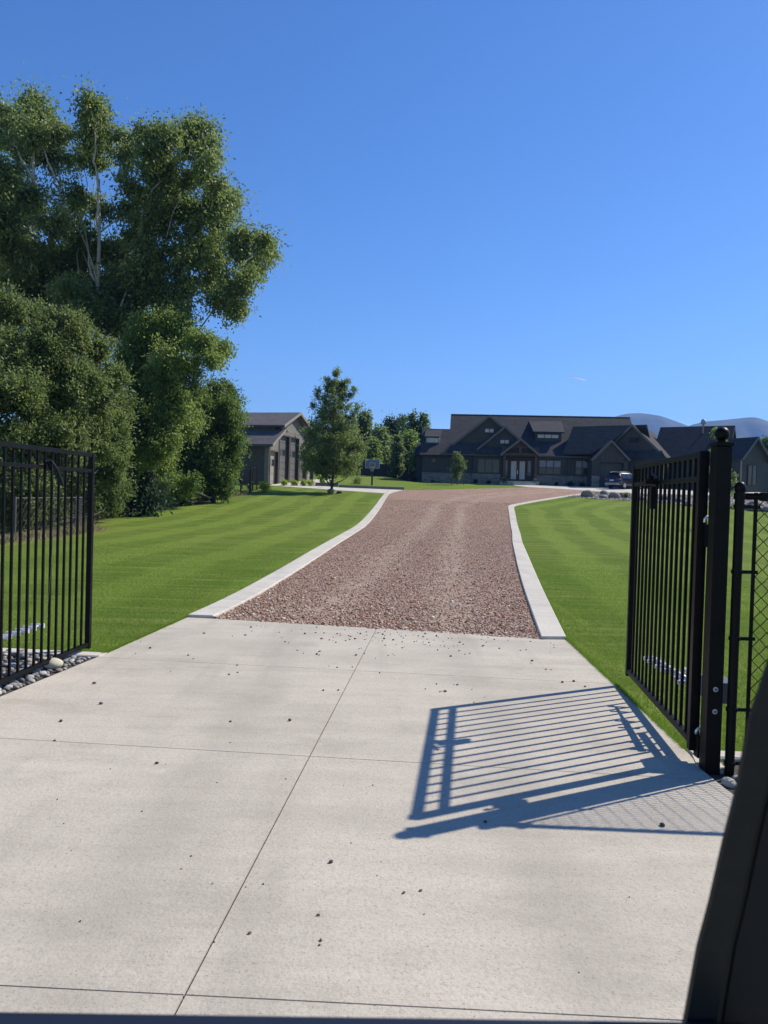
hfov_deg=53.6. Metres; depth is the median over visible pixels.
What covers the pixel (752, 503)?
boulder
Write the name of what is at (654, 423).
mountain
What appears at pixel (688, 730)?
driveway gate
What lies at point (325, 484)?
garden steps
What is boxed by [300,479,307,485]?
shrub
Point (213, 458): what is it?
maple tree
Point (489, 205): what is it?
sky
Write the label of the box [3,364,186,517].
hedge bush
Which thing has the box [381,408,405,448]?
tree
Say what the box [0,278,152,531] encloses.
hedge bush
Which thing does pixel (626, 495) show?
shrub
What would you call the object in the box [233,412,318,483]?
garage
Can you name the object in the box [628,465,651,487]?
garage door
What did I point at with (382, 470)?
hedge
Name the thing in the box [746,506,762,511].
boulder
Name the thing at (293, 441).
garage door
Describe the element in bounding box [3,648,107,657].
mowing kerb
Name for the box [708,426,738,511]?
sapling
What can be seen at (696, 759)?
post footing
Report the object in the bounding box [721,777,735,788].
cobble
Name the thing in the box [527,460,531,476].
window
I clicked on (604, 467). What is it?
garage door
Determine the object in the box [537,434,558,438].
window
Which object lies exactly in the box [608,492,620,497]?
boulder
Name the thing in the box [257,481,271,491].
flowering shrub
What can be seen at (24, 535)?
dry grass
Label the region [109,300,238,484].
hedge tree
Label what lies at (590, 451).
house
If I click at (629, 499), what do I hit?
rock mulch
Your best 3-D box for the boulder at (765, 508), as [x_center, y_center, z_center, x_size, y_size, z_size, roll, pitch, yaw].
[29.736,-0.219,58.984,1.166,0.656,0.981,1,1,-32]
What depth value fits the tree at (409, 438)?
103.10 m
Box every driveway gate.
[0,441,94,684]
[625,451,727,757]
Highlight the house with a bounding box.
[414,414,767,491]
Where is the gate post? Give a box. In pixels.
[699,427,733,774]
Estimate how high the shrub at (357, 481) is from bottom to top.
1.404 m
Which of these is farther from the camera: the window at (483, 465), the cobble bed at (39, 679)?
the window at (483, 465)
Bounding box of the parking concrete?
[471,483,759,495]
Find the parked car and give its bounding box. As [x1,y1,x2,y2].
[605,471,640,488]
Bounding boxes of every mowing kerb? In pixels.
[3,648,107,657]
[688,750,740,760]
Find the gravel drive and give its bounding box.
[217,487,595,635]
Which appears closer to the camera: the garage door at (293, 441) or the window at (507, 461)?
the garage door at (293, 441)
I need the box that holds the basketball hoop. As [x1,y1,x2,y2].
[365,459,379,484]
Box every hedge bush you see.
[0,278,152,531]
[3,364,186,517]
[118,461,242,506]
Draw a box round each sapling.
[449,451,466,484]
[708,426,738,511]
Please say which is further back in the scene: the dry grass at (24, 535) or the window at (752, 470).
the window at (752, 470)
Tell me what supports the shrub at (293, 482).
on the lawn at (575, 529)
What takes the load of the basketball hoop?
on the lawn at (575, 529)
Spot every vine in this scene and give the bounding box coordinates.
[100,492,124,517]
[164,473,180,506]
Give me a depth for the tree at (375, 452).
106.27 m
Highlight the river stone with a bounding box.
[44,658,62,669]
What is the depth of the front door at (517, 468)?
90.50 m
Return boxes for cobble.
[38,671,46,675]
[55,668,62,672]
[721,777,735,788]
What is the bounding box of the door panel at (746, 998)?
[721,799,767,1023]
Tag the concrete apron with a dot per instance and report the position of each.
(572, 879)
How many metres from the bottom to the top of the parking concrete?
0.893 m
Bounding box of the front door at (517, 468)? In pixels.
[509,460,525,480]
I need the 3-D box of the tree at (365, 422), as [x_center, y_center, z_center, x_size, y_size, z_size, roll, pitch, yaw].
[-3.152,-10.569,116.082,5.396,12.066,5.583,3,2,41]
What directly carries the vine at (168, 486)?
on the lawn at (575, 529)
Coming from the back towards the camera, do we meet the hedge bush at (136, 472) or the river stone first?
the hedge bush at (136, 472)
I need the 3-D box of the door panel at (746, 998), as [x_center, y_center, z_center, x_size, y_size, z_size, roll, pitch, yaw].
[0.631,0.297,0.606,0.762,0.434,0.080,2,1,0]
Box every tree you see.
[0,62,291,509]
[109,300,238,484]
[153,373,252,507]
[296,365,371,488]
[350,406,375,462]
[362,436,383,463]
[363,422,394,463]
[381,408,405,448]
[387,430,406,478]
[392,425,420,480]
[396,413,407,432]
[402,408,423,439]
[405,440,416,471]
[414,411,431,442]
[761,435,767,464]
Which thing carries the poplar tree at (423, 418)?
on the lawn at (575, 529)
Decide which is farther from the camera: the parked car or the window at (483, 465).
the window at (483, 465)
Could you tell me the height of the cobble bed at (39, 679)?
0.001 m
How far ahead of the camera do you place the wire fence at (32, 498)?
26.47 m
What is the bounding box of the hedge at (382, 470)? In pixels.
[314,463,415,481]
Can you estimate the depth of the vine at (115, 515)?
39.93 m
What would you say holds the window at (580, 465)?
in the house
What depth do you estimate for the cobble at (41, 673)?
6.79 m
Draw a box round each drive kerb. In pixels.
[188,493,389,618]
[508,493,580,638]
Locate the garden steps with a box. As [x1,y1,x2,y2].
[315,482,338,486]
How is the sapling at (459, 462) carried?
on the lawn at (575, 529)
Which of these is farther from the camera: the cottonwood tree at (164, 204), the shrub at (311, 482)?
the shrub at (311, 482)
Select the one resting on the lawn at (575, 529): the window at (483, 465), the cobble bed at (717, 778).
the cobble bed at (717, 778)
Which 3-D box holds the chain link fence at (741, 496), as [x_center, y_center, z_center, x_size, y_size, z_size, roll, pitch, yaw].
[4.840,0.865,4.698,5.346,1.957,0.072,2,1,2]
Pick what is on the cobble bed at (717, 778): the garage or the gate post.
the gate post
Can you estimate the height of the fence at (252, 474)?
2.692 m
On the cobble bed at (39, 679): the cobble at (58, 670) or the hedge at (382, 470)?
the cobble at (58, 670)
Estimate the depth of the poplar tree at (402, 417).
125.31 m
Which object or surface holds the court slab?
on the lawn at (575, 529)
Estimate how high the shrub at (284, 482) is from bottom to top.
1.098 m
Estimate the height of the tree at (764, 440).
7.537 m
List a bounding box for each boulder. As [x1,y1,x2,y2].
[581,490,592,496]
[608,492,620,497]
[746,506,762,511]
[747,500,764,505]
[762,505,767,511]
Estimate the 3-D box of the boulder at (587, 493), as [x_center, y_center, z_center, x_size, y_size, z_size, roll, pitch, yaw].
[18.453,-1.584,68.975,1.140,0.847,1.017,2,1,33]
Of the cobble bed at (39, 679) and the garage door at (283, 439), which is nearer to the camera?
the cobble bed at (39, 679)
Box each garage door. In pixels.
[270,452,274,483]
[280,436,286,482]
[290,438,295,480]
[300,459,302,480]
[599,463,621,487]
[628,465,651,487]
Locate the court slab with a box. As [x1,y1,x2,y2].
[271,479,401,493]
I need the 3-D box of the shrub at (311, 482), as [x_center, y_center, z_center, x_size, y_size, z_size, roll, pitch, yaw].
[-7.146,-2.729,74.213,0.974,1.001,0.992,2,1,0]
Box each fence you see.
[14,477,242,536]
[240,466,257,493]
[723,481,767,776]
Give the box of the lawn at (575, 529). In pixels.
[0,474,767,777]
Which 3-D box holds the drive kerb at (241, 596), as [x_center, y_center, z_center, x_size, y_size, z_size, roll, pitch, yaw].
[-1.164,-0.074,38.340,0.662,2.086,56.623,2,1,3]
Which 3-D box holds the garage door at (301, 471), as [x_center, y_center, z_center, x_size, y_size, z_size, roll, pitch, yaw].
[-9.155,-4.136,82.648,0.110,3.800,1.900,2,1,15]
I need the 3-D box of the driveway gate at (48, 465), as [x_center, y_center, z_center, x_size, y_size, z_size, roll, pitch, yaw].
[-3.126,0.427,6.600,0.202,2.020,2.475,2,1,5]
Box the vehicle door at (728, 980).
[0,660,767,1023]
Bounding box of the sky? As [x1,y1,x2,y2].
[0,0,767,428]
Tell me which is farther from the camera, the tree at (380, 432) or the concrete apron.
the tree at (380, 432)
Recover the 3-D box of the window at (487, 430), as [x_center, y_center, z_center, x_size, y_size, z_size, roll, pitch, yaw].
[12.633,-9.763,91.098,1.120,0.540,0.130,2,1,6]
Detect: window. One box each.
[426,437,438,442]
[477,458,499,472]
[485,428,493,432]
[500,439,508,443]
[505,459,508,475]
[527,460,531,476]
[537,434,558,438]
[538,460,561,474]
[575,460,587,474]
[629,437,639,442]
[747,465,757,485]
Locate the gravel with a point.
(480, 631)
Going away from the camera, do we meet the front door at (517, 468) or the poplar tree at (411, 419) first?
the front door at (517, 468)
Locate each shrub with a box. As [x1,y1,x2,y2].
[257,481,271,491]
[281,478,288,485]
[290,478,297,485]
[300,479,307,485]
[306,480,315,485]
[351,475,363,483]
[500,477,509,482]
[623,492,629,497]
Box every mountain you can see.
[616,413,687,436]
[688,417,767,438]
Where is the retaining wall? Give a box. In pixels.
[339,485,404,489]
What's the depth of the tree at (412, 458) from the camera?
98.41 m
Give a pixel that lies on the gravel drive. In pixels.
(507, 496)
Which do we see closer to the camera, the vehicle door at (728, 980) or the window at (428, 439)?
the vehicle door at (728, 980)
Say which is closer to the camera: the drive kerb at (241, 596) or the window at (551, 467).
the drive kerb at (241, 596)
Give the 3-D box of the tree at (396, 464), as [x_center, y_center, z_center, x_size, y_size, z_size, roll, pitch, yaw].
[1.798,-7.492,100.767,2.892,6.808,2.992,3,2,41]
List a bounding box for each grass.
[0,490,249,544]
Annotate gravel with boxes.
[213,499,544,638]
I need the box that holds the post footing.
[691,754,723,769]
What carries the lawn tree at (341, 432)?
on the lawn at (575, 529)
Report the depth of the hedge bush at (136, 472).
47.59 m
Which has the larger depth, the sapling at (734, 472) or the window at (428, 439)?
the window at (428, 439)
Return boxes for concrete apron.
[0,617,732,1021]
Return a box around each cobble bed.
[0,655,93,696]
[709,763,738,793]
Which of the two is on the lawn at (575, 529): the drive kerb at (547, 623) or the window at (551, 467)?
the drive kerb at (547, 623)
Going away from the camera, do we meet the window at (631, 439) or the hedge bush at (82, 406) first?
the hedge bush at (82, 406)
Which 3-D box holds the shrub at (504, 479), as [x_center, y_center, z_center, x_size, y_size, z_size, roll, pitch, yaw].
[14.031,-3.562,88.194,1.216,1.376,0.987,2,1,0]
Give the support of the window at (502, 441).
in the house
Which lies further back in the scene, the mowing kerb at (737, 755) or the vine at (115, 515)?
the vine at (115, 515)
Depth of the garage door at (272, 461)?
75.52 m

